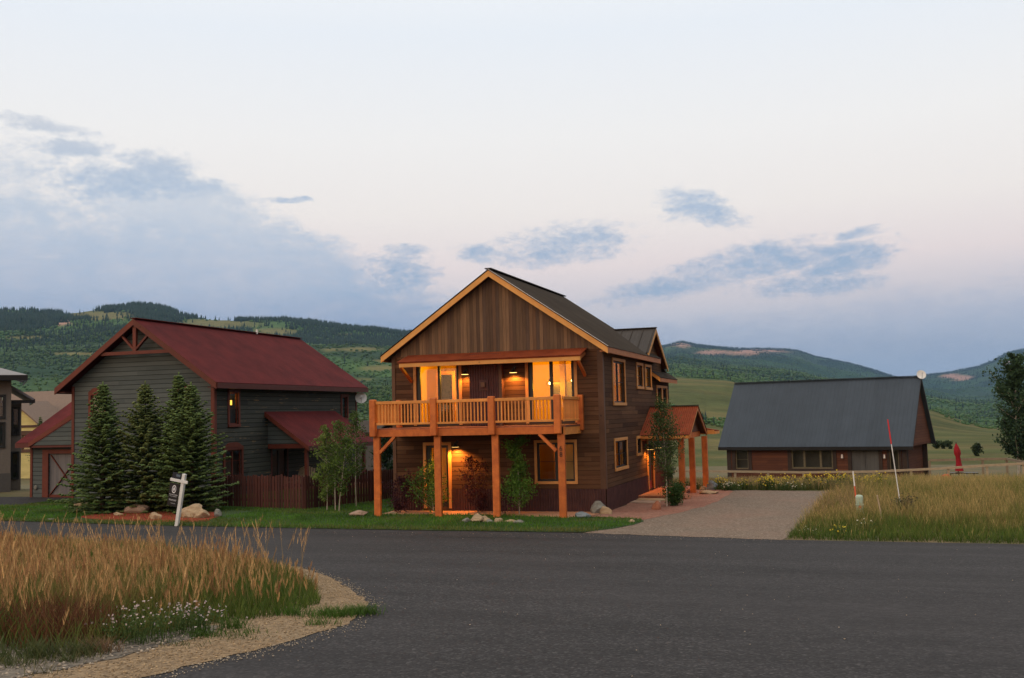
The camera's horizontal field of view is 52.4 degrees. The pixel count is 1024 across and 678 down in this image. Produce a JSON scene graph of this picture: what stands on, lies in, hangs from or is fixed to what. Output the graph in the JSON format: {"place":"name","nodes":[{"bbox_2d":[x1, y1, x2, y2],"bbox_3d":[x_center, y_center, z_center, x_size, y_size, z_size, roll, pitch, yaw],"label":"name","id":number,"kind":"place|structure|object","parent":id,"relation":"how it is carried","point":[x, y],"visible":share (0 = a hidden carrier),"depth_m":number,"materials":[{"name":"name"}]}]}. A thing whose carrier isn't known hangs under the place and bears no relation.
{"place":"outdoors","nodes":[
{"label":"outdoors","id":0,"kind":"place"},
{"bbox_2d":[0,497,70,504],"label":"driveway asphalt","id":1,"kind":"structure","parent":0,"point":[14,500],"depth_m":44.13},
{"bbox_2d":[11,391,71,477],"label":"house","id":2,"kind":"structure","parent":0,"point":[46,405],"depth_m":111.96,"materials":[{"name":"yellow"}]},
{"bbox_2d":[21,433,29,452],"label":"window","id":3,"kind":"structure","parent":2,"relation":"in","point":[23,450],"depth_m":110.34,"materials":[{"name":"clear glass"}]},
{"bbox_2d":[16,564,367,677],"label":"road shoulder","id":4,"kind":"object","parent":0,"point":[166,648],"visible":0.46,"depth_m":10.23},
{"bbox_2d":[0,625,218,677],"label":"shoulder gravel","id":5,"kind":"structure","parent":4,"relation":"on","point":[116,654],"depth_m":9.50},
{"bbox_2d":[85,597,178,645],"bbox_3d":[-3.879,2.855,10.550,0.810,0.416,1.190,2,-5,-35],"label":"aster plant","id":6,"kind":"object","parent":5,"relation":"on","point":[143,637],"visible":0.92,"depth_m":10.35,"materials":[{"name":"green plant"}]},
{"bbox_2d":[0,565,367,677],"bbox_3d":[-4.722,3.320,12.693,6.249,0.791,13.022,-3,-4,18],"label":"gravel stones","id":7,"kind":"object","parent":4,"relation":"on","point":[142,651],"visible":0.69,"depth_m":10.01,"materials":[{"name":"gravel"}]},
{"bbox_2d":[150,600,252,640],"bbox_3d":[-3.342,2.935,10.898,0.987,0.392,0.792,-3,-4,18],"label":"aster plant","id":8,"kind":"object","parent":4,"relation":"on","point":[199,619],"visible":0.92,"depth_m":10.90,"materials":[{"name":"green plant"}]},
{"bbox_2d":[0,508,386,675],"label":"tall grass","id":9,"kind":"structure","parent":0,"point":[61,590],"depth_m":12.38,"materials":[{"name":"plant"}]},
{"bbox_2d":[0,488,643,531],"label":"lawn","id":10,"kind":"structure","parent":0,"point":[224,513],"depth_m":31.74,"materials":[{"name":"plant"}]},
{"bbox_2d":[47,381,152,513],"bbox_3d":[-14.521,3.878,37.282,3.737,4.751,3.057,-3,-4,18],"label":"spruce tree","id":11,"kind":"object","parent":10,"relation":"on","point":[103,424],"visible":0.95,"depth_m":36.97,"materials":[{"name":"green plant"}]},
{"bbox_2d":[101,380,184,512],"bbox_3d":[-13.126,3.858,37.477,3.614,4.751,3.215,-3,-4,18],"label":"spruce tree","id":12,"kind":"object","parent":10,"relation":"on","point":[144,422],"visible":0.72,"depth_m":37.10,"materials":[{"name":"green plant"}]},
{"bbox_2d":[81,511,215,521],"bbox_3d":[-11.953,5.955,35.039,5.981,0.001,3.743,-3,-4,18],"label":"mulch bed","id":13,"kind":"object","parent":10,"relation":"on","point":[128,516],"visible":0.59,"depth_m":34.84,"materials":[{"name":"wood"}]},
{"bbox_2d":[124,505,149,512],"bbox_3d":[-13.213,6.023,36.604,0.950,0.388,0.573,-3,-4,18],"label":"boulder","id":14,"kind":"object","parent":13,"relation":"on","point":[138,508],"visible":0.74,"depth_m":36.38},
{"bbox_2d":[150,512,161,518],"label":"rock","id":15,"kind":"object","parent":13,"relation":"on","point":[154,515],"visible":0.73,"depth_m":33.90,"materials":[{"name":"beige stone"}]},
{"bbox_2d":[135,381,239,513],"bbox_3d":[-11.462,3.816,36.754,3.065,4.651,3.652,-3,-4,18],"label":"spruce tree","id":16,"kind":"object","parent":13,"relation":"on","point":[188,438],"visible":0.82,"depth_m":36.61,"materials":[{"name":"green plant"}]},
{"bbox_2d":[181,503,201,517],"bbox_3d":[-10.586,5.738,34.316,0.675,0.593,0.824,1,-5,-33],"label":"boulder","id":17,"kind":"object","parent":13,"relation":"on","point":[186,512],"visible":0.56,"depth_m":34.16,"materials":[{"name":"beige stone"}]},
{"bbox_2d":[192,509,209,517],"bbox_3d":[-10.146,5.757,33.988,0.471,0.415,0.567,2,-5,-39],"label":"boulder","id":18,"kind":"object","parent":13,"relation":"on","point":[201,513],"visible":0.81,"depth_m":33.82,"materials":[{"name":"beige stone"}]},
{"bbox_2d":[214,509,221,516],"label":"boulder","id":19,"kind":"object","parent":13,"relation":"on","point":[217,512],"visible":0.81,"depth_m":34.10,"materials":[{"name":"grey stone"}]},
{"bbox_2d":[167,472,187,525],"bbox_3d":[-10.150,4.973,31.627,0.750,1.846,0.126,-3,-4,18],"label":"sale sign","id":20,"kind":"object","parent":10,"relation":"on","point":[174,492],"visible":0.98,"depth_m":31.60,"materials":[{"name":"white paint"}]},
{"bbox_2d":[143,372,221,510],"bbox_3d":[-11.929,3.688,37.605,3.097,5.051,3.086,-3,-4,18],"label":"spruce tree","id":21,"kind":"object","parent":10,"relation":"on","point":[177,391],"visible":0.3,"depth_m":37.27,"materials":[{"name":"green plant"}]},
{"bbox_2d":[211,469,393,509],"bbox_3d":[-5.525,5.553,39.761,10.736,1.238,4.281,1,-5,-33],"label":"picket fence","id":22,"kind":"object","parent":10,"relation":"on","point":[300,491],"visible":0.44,"depth_m":37.31,"materials":[{"name":"wood"}]},
{"bbox_2d":[309,424,340,509],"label":"aspen tree","id":23,"kind":"object","parent":10,"relation":"on","point":[327,490],"visible":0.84,"depth_m":35.62,"materials":[{"name":"green plant"}]},
{"bbox_2d":[320,419,349,509],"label":"aspen tree","id":24,"kind":"object","parent":10,"relation":"on","point":[330,479],"visible":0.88,"depth_m":35.45,"materials":[{"name":"green plant"}]},
{"bbox_2d":[325,434,360,510],"bbox_3d":[-5.729,4.537,35.234,1.071,2.621,1.052,-3,-4,18],"label":"aspen tree","id":25,"kind":"object","parent":10,"relation":"on","point":[344,470],"visible":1,"depth_m":35.21,"materials":[{"name":"green plant"}]},
{"bbox_2d":[341,410,371,505],"bbox_3d":[-5.624,4.248,37.309,1.140,3.491,1.012,-1,-4,1],"label":"aspen tree","id":26,"kind":"object","parent":10,"relation":"on","point":[353,422],"visible":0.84,"depth_m":37.24,"materials":[{"name":"green plant"}]},
{"bbox_2d":[349,510,367,515],"bbox_3d":[-4.962,5.643,33.496,0.640,0.270,0.542,-3,-4,18],"label":"boulder","id":27,"kind":"object","parent":10,"relation":"on","point":[359,512],"visible":0.74,"depth_m":33.31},
{"bbox_2d":[370,437,392,470],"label":"shrub","id":28,"kind":"object","parent":10,"relation":"on","point":[388,451],"visible":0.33,"depth_m":42.78,"materials":[{"name":"green plant"}]},
{"bbox_2d":[470,513,483,521],"bbox_3d":[-1.019,5.300,30.544,0.326,0.355,0.334,1,-5,-30],"label":"rock","id":29,"kind":"object","parent":10,"relation":"on","point":[476,517],"visible":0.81,"depth_m":30.48,"materials":[{"name":"beige stone"}]},
{"bbox_2d":[357,420,392,481],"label":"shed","id":30,"kind":"structure","parent":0,"point":[369,461],"depth_m":79.55,"materials":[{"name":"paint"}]},
{"bbox_2d":[0,521,1023,677],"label":"road","id":31,"kind":"structure","parent":0,"point":[637,590],"depth_m":12.98,"materials":[{"name":"asphalt"}]},
{"bbox_2d":[16,527,1012,677],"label":"road grit","id":32,"kind":"object","parent":31,"relation":"on","point":[228,657],"visible":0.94,"depth_m":10.60,"materials":[{"name":"gravel"}]},
{"bbox_2d":[0,310,1023,466],"bbox_3d":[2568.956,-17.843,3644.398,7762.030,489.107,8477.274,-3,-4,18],"label":"hills","id":33,"kind":"structure","parent":0,"point":[710,397],"depth_m":1067.11,"materials":[{"name":"plant"}]},
{"bbox_2d":[0,300,1023,428],"bbox_3d":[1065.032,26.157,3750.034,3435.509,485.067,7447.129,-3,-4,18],"label":"forest","id":34,"kind":"object","parent":33,"relation":"on","point":[323,334],"visible":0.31,"depth_m":1798.35,"materials":[{"name":"plant"}]},
{"bbox_2d":[944,440,953,448],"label":"shrub","id":35,"kind":"object","parent":33,"relation":"on","point":[947,443],"visible":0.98,"depth_m":146.51,"materials":[{"name":"green plant"}]},
{"bbox_2d":[970,443,983,455],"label":"shrub","id":36,"kind":"object","parent":33,"relation":"on","point":[976,448],"visible":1,"depth_m":117.82,"materials":[{"name":"green plant"}]},
{"bbox_2d":[0,464,1023,543],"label":"ground","id":37,"kind":"structure","parent":0,"point":[24,491],"depth_m":50.15,"materials":[{"name":"plant"}]},
{"bbox_2d":[0,368,34,491],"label":"house","id":38,"kind":"structure","parent":37,"relation":"on","point":[10,437],"depth_m":50.39,"materials":[{"name":"beige paint"}]},
{"bbox_2d":[0,422,5,447],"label":"window","id":39,"kind":"structure","parent":38,"relation":"in","point":[2,424],"depth_m":50.21,"materials":[{"name":"glass"}]},
{"bbox_2d":[0,394,5,418],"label":"window","id":40,"kind":"structure","parent":38,"relation":"in","point":[2,396],"depth_m":50.31,"materials":[{"name":"glass"}]},
{"bbox_2d":[11,451,18,478],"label":"window","id":41,"kind":"structure","parent":38,"relation":"in","point":[17,452],"depth_m":51.41,"materials":[{"name":"glass"}]},
{"bbox_2d":[11,407,19,435],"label":"window","id":42,"kind":"structure","parent":38,"relation":"in","point":[12,425],"depth_m":51.58,"materials":[{"name":"brown metal"}]},
{"bbox_2d":[15,318,372,498],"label":"house","id":43,"kind":"structure","parent":37,"relation":"on","point":[274,403],"depth_m":45.12,"materials":[{"name":"grey"}]},
{"bbox_2d":[42,449,70,496],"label":"garage door","id":44,"kind":"structure","parent":43,"relation":"in","point":[59,458],"depth_m":45.36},
{"bbox_2d":[88,388,105,428],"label":"window","id":45,"kind":"structure","parent":43,"relation":"in","point":[92,390],"depth_m":44.05,"materials":[{"name":"brown wood"}]},
{"bbox_2d":[223,442,243,478],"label":"window","id":46,"kind":"structure","parent":43,"relation":"in","point":[233,446],"depth_m":43.29,"materials":[{"name":"brown wood"}]},
{"bbox_2d":[228,388,240,426],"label":"window","id":47,"kind":"structure","parent":43,"relation":"in","point":[235,391],"depth_m":43.58,"materials":[{"name":"brown wood"}]},
{"bbox_2d":[271,448,288,489],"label":"glass door","id":48,"kind":"structure","parent":43,"relation":"in","point":[284,449],"depth_m":46.80,"materials":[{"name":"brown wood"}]},
{"bbox_2d":[303,466,314,476],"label":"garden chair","id":49,"kind":"object","parent":43,"relation":"on","point":[312,469],"visible":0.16,"depth_m":46.97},
{"bbox_2d":[341,394,348,420],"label":"window","id":50,"kind":"structure","parent":43,"relation":"in","point":[342,395],"depth_m":52.98,"materials":[{"name":"brown wood"}]},
{"bbox_2d":[382,510,599,516],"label":"mulch bed","id":51,"kind":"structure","parent":37,"relation":"on","point":[542,513],"depth_m":33.20,"materials":[{"name":"brown soil"}]},
{"bbox_2d":[381,469,418,512],"bbox_3d":[-3.576,4.968,34.120,1.602,1.512,1.070,1,-5,-32],"label":"shrub","id":52,"kind":"object","parent":51,"relation":"on","point":[400,482],"visible":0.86,"depth_m":34.10,"materials":[{"name":"red plant"}]},
{"bbox_2d":[401,455,452,512],"bbox_3d":[-2.752,4.716,33.750,1.623,1.905,2.032,1,-5,-28],"label":"shrub","id":53,"kind":"object","parent":51,"relation":"on","point":[429,474],"visible":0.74,"depth_m":33.80,"materials":[{"name":"green plant"}]},
{"bbox_2d":[454,454,490,510],"bbox_3d":[-1.182,4.673,33.751,1.234,1.926,1.459,-3,-4,18],"label":"shrub","id":54,"kind":"object","parent":51,"relation":"on","point":[481,496],"visible":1,"depth_m":33.62,"materials":[{"name":"plant"}]},
{"bbox_2d":[492,480,517,512],"bbox_3d":[-0.215,4.932,32.629,0.733,1.209,1.034,-3,-4,18],"label":"shrub","id":55,"kind":"object","parent":51,"relation":"on","point":[510,500],"visible":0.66,"depth_m":32.56,"materials":[{"name":"green plant"}]},
{"bbox_2d":[492,434,539,513],"bbox_3d":[0.200,4.237,32.763,1.469,2.699,1.912,-3,-4,18],"label":"aspen tree","id":56,"kind":"object","parent":51,"relation":"on","point":[518,469],"visible":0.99,"depth_m":32.57,"materials":[{"name":"green plant"}]},
{"bbox_2d":[575,511,590,517],"bbox_3d":[2.123,5.302,31.180,0.480,0.245,0.368,-3,-4,18],"label":"boulder","id":57,"kind":"object","parent":51,"relation":"on","point":[582,513],"visible":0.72,"depth_m":31.09,"materials":[{"name":"stone"}]},
{"bbox_2d":[369,268,719,517],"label":"house","id":58,"kind":"structure","parent":37,"relation":"on","point":[478,354],"depth_m":34.15,"materials":[{"name":"wood"}]},
{"bbox_2d":[423,442,451,507],"bbox_3d":[-2.458,4.534,34.636,1.000,2.180,0.180,-3,-4,18],"label":"glass door","id":59,"kind":"structure","parent":58,"relation":"in","point":[428,447],"depth_m":34.62,"materials":[{"name":"brown wood"}]},
{"bbox_2d":[413,365,462,425],"bbox_3d":[-2.470,1.798,34.806,1.740,2.180,0.160,-3,-4,18],"label":"glass door","id":60,"kind":"structure","parent":58,"relation":"in","point":[416,391],"depth_m":34.81,"materials":[{"name":"brown wood"}]},
{"bbox_2d":[436,371,455,421],"bbox_3d":[-2.371,2.116,37.278,0.720,1.920,0.060,-3,-4,18],"label":"interior door","id":61,"kind":"structure","parent":58,"relation":"in","point":[447,381],"depth_m":37.26,"materials":[{"name":"white wood"}]},
{"bbox_2d":[525,361,577,423],"bbox_3d":[1.284,1.618,33.558,1.740,2.180,0.160,-3,-4,18],"label":"glass door","id":62,"kind":"structure","parent":58,"relation":"in","point":[529,365],"depth_m":33.60,"materials":[{"name":"brown metal"}]},
{"bbox_2d":[534,439,577,483],"bbox_3d":[1.423,3.942,33.369,1.430,1.410,0.205,-3,-4,18],"label":"window","id":63,"kind":"structure","parent":58,"relation":"in","point":[570,478],"depth_m":33.33,"materials":[{"name":"brown wood"}]},
{"bbox_2d":[554,444,573,478],"bbox_3d":[2.035,4.640,36.888,1.090,2.120,0.090,-3,-4,18],"label":"interior door","id":64,"kind":"structure","parent":58,"relation":"in","point":[567,449],"depth_m":36.92,"materials":[{"name":"brown wood"}]},
{"bbox_2d":[612,357,626,405],"bbox_3d":[3.598,1.456,35.206,0.147,1.590,1.950,-3,-4,18],"label":"window","id":65,"kind":"structure","parent":58,"relation":"in","point":[614,360],"depth_m":35.23,"materials":[{"name":"brown wood"}]},
{"bbox_2d":[614,437,628,471],"bbox_3d":[3.651,3.863,35.017,0.147,1.080,1.980,-3,-4,18],"label":"window","id":66,"kind":"structure","parent":58,"relation":"in","point":[622,439],"depth_m":35.01,"materials":[{"name":"brown wood"}]},
{"bbox_2d":[636,436,642,455],"bbox_3d":[4.605,3.888,37.882,0.145,0.720,0.910,-3,-4,18],"label":"window","id":67,"kind":"structure","parent":58,"relation":"in","point":[637,437],"depth_m":37.91,"materials":[{"name":"brown wood"}]},
{"bbox_2d":[636,362,644,388],"bbox_3d":[4.711,1.368,38.564,0.145,0.980,1.220,-3,-4,18],"label":"window","id":68,"kind":"structure","parent":58,"relation":"in","point":[637,363],"depth_m":38.74,"materials":[{"name":"brown wood"}]},
{"bbox_2d":[644,364,652,389],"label":"window","id":69,"kind":"structure","parent":58,"relation":"in","point":[646,366],"depth_m":40.35,"materials":[{"name":"brown wood"}]},
{"bbox_2d":[647,441,655,489],"bbox_3d":[5.273,4.702,39.787,0.155,2.080,1.220,-3,-4,18],"label":"door","id":70,"kind":"structure","parent":58,"relation":"in","point":[649,468],"depth_m":39.89,"materials":[{"name":"brown wood"}]},
{"bbox_2d":[656,385,662,405],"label":"window","id":71,"kind":"structure","parent":58,"relation":"in","point":[657,386],"depth_m":42.31,"materials":[{"name":"brown wood"}]},
{"bbox_2d":[591,489,732,519],"bbox_3d":[5.689,5.741,36.657,3.349,0.156,13.619,-3,-4,22],"label":"gravel bed","id":72,"kind":"object","parent":37,"relation":"on","point":[644,511],"visible":0.47,"depth_m":33.79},
{"bbox_2d":[590,501,605,512],"bbox_3d":[2.699,5.310,32.413,0.521,0.524,0.522,-5,-5,40],"label":"boulder","id":73,"kind":"object","parent":72,"relation":"on","point":[596,506],"visible":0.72,"depth_m":32.30,"materials":[{"name":"grey stone"}]},
{"bbox_2d":[600,506,611,513],"bbox_3d":[2.909,5.333,32.114,0.406,0.336,0.165,-3,-4,18],"label":"boulder","id":74,"kind":"object","parent":72,"relation":"on","point":[605,510],"visible":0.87,"depth_m":32.05,"materials":[{"name":"beige stone"}]},
{"bbox_2d":[630,500,660,502],"bbox_3d":[4.647,5.635,35.879,1.048,0.065,0.995,-3,-4,18],"label":"stone step","id":75,"kind":"object","parent":72,"relation":"on","point":[644,501],"visible":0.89,"depth_m":35.81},
{"bbox_2d":[636,498,665,500],"bbox_3d":[5.124,5.662,36.520,1.541,0.080,0.704,-3,-5,23],"label":"stone step","id":76,"kind":"object","parent":72,"relation":"on","point":[661,499],"visible":0.36,"depth_m":36.53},
{"bbox_2d":[651,501,660,509],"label":"boulder","id":77,"kind":"object","parent":72,"relation":"on","point":[656,505],"visible":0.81,"depth_m":33.06,"materials":[{"name":"red stone"}]},
{"bbox_2d":[643,393,684,505],"bbox_3d":[5.050,3.643,34.319,1.494,3.753,1.540,-3,-4,18],"label":"aspen tree","id":78,"kind":"object","parent":72,"relation":"on","point":[670,443],"visible":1,"depth_m":34.19,"materials":[{"name":"green plant"}]},
{"bbox_2d":[658,478,688,505],"bbox_3d":[5.244,5.126,34.383,1.120,1.020,1.148,2,-6,-42],"label":"shrub","id":79,"kind":"object","parent":72,"relation":"on","point":[674,496],"visible":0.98,"depth_m":34.24,"materials":[{"name":"green plant"}]},
{"bbox_2d":[699,490,717,493],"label":"rock","id":80,"kind":"object","parent":72,"relation":"on","point":[707,492],"visible":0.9,"depth_m":38.74,"materials":[{"name":"beige stone"}]},
{"bbox_2d":[707,480,717,489],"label":"boulder","id":81,"kind":"object","parent":72,"relation":"on","point":[710,485],"visible":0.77,"depth_m":41.11,"materials":[{"name":"stone"}]},
{"bbox_2d":[708,475,733,489],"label":"yellow flowers","id":82,"kind":"object","parent":72,"relation":"on","point":[719,484],"visible":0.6,"depth_m":41.27,"materials":[{"name":"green plant"}]},
{"bbox_2d":[714,481,742,490],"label":"daisies","id":83,"kind":"object","parent":72,"relation":"on","point":[728,486],"visible":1,"depth_m":40.26,"materials":[{"name":"green plant"}]},
{"bbox_2d":[735,478,756,489],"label":"yellow flowers","id":84,"kind":"object","parent":37,"relation":"on","point":[743,483],"visible":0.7,"depth_m":40.94,"materials":[{"name":"green plant"}]},
{"bbox_2d":[757,473,783,489],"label":"yellow flowers","id":85,"kind":"object","parent":37,"relation":"on","point":[769,484],"visible":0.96,"depth_m":40.19,"materials":[{"name":"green plant"}]},
{"bbox_2d":[771,481,804,490],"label":"daisies","id":86,"kind":"object","parent":37,"relation":"on","point":[787,487],"visible":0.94,"depth_m":39.78,"materials":[{"name":"green plant"}]},
{"bbox_2d":[775,473,804,488],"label":"yellow flowers","id":87,"kind":"object","parent":37,"relation":"on","point":[787,480],"visible":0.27,"depth_m":40.96,"materials":[{"name":"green plant"}]},
{"bbox_2d":[798,473,822,489],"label":"yellow flowers","id":88,"kind":"object","parent":37,"relation":"on","point":[810,474],"visible":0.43,"depth_m":40.86,"materials":[{"name":"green plant"}]},
{"bbox_2d":[809,471,839,489],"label":"yellow flowers","id":89,"kind":"object","parent":37,"relation":"on","point":[829,475],"visible":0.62,"depth_m":40.35,"materials":[{"name":"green plant"}]},
{"bbox_2d":[718,370,935,478],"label":"house","id":90,"kind":"structure","parent":37,"relation":"on","point":[840,424],"depth_m":64.29,"materials":[{"name":"grey"}]},
{"bbox_2d":[732,450,751,470],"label":"window","id":91,"kind":"structure","parent":90,"relation":"in","point":[734,460],"depth_m":65.90,"materials":[{"name":"wood"}]},
{"bbox_2d":[787,450,836,470],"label":"window","id":92,"kind":"structure","parent":90,"relation":"in","point":[791,467],"depth_m":63.53,"materials":[{"name":"grey wood"}]},
{"bbox_2d":[847,450,882,476],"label":"door","id":93,"kind":"structure","parent":90,"relation":"in","point":[873,458],"depth_m":61.91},
{"bbox_2d":[886,450,901,472],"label":"window","id":94,"kind":"structure","parent":90,"relation":"in","point":[888,451],"depth_m":61.06,"materials":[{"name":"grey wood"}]},
{"bbox_2d":[828,525,847,536],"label":"yellow flowers","id":95,"kind":"object","parent":37,"relation":"on","point":[839,530],"visible":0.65,"depth_m":25.20,"materials":[{"name":"green plant"}]},
{"bbox_2d":[829,469,852,487],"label":"yellow flowers","id":96,"kind":"object","parent":37,"relation":"on","point":[837,477],"visible":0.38,"depth_m":39.95,"materials":[{"name":"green plant"}]},
{"bbox_2d":[673,462,1023,478],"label":"rail fence","id":97,"kind":"object","parent":37,"relation":"on","point":[986,466],"visible":0.49,"depth_m":50.91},
{"bbox_2d":[855,495,863,511],"bbox_3d":[9.986,4.781,29.862,0.230,0.600,0.220,-3,-4,18],"label":"utility pedestal","id":98,"kind":"object","parent":37,"relation":"on","point":[858,497],"visible":0.59,"depth_m":29.78,"materials":[{"name":"green plastic"}]},
{"bbox_2d":[854,518,876,528],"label":"daisies","id":99,"kind":"object","parent":37,"relation":"on","point":[866,524],"visible":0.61,"depth_m":26.31,"materials":[{"name":"green plant"}]},
{"bbox_2d":[865,471,887,486],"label":"yellow flowers","id":100,"kind":"object","parent":37,"relation":"on","point":[877,478],"visible":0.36,"depth_m":39.50,"materials":[{"name":"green plant"}]},
{"bbox_2d":[887,419,899,501],"bbox_3d":[11.044,3.692,29.990,0.287,2.743,0.040,-3,-4,18],"label":"snow pole","id":101,"kind":"object","parent":37,"relation":"on","point":[893,457],"visible":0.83,"depth_m":30.01,"materials":[{"name":"white paint"}]},
{"bbox_2d":[890,493,917,511],"bbox_3d":[11.138,4.756,29.557,0.624,0.774,0.847,2,-5,-39],"label":"weed clump","id":102,"kind":"object","parent":37,"relation":"on","point":[907,501],"visible":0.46,"depth_m":29.53,"materials":[{"name":"green plant"}]},
{"bbox_2d":[954,443,963,471],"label":"patio umbrella","id":103,"kind":"object","parent":37,"relation":"on","point":[957,452],"visible":0.86,"depth_m":55.19,"materials":[{"name":"red fabric"}]},
{"bbox_2d":[950,472,978,476],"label":"picnic table","id":104,"kind":"object","parent":37,"relation":"on","point":[973,473],"visible":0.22,"depth_m":54.53,"materials":[{"name":"wood"}]},
{"bbox_2d":[928,458,1023,476],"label":"rail fence","id":105,"kind":"object","parent":37,"relation":"on","point":[982,461],"visible":0.69,"depth_m":56.72,"materials":[{"name":"brown wood"}]},
{"bbox_2d":[982,351,1023,473],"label":"aspen tree","id":106,"kind":"object","parent":37,"relation":"on","point":[1011,424],"visible":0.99,"depth_m":73.44,"materials":[{"name":"green plant"}]},
{"bbox_2d":[0,0,1023,376],"label":"sky","id":107,"kind":"structure","parent":0,"point":[843,180],"materials":[{"name":"blue"}]},
{"bbox_2d":[550,381,571,419],"bbox_3d":[1.858,2.268,37.459,0.870,1.460,0.693,-3,-4,18],"label":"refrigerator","id":108,"kind":"object","parent":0,"point":[556,386],"visible":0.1,"depth_m":37.18,"materials":[{"name":"metal"}]},
{"bbox_2d":[586,490,830,539],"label":"driveway","id":109,"kind":"structure","parent":0,"point":[751,514],"depth_m":29.82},
{"bbox_2d":[669,469,1023,543],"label":"field grass","id":110,"kind":"structure","parent":0,"point":[943,503],"depth_m":28.77,"materials":[{"name":"plant"}]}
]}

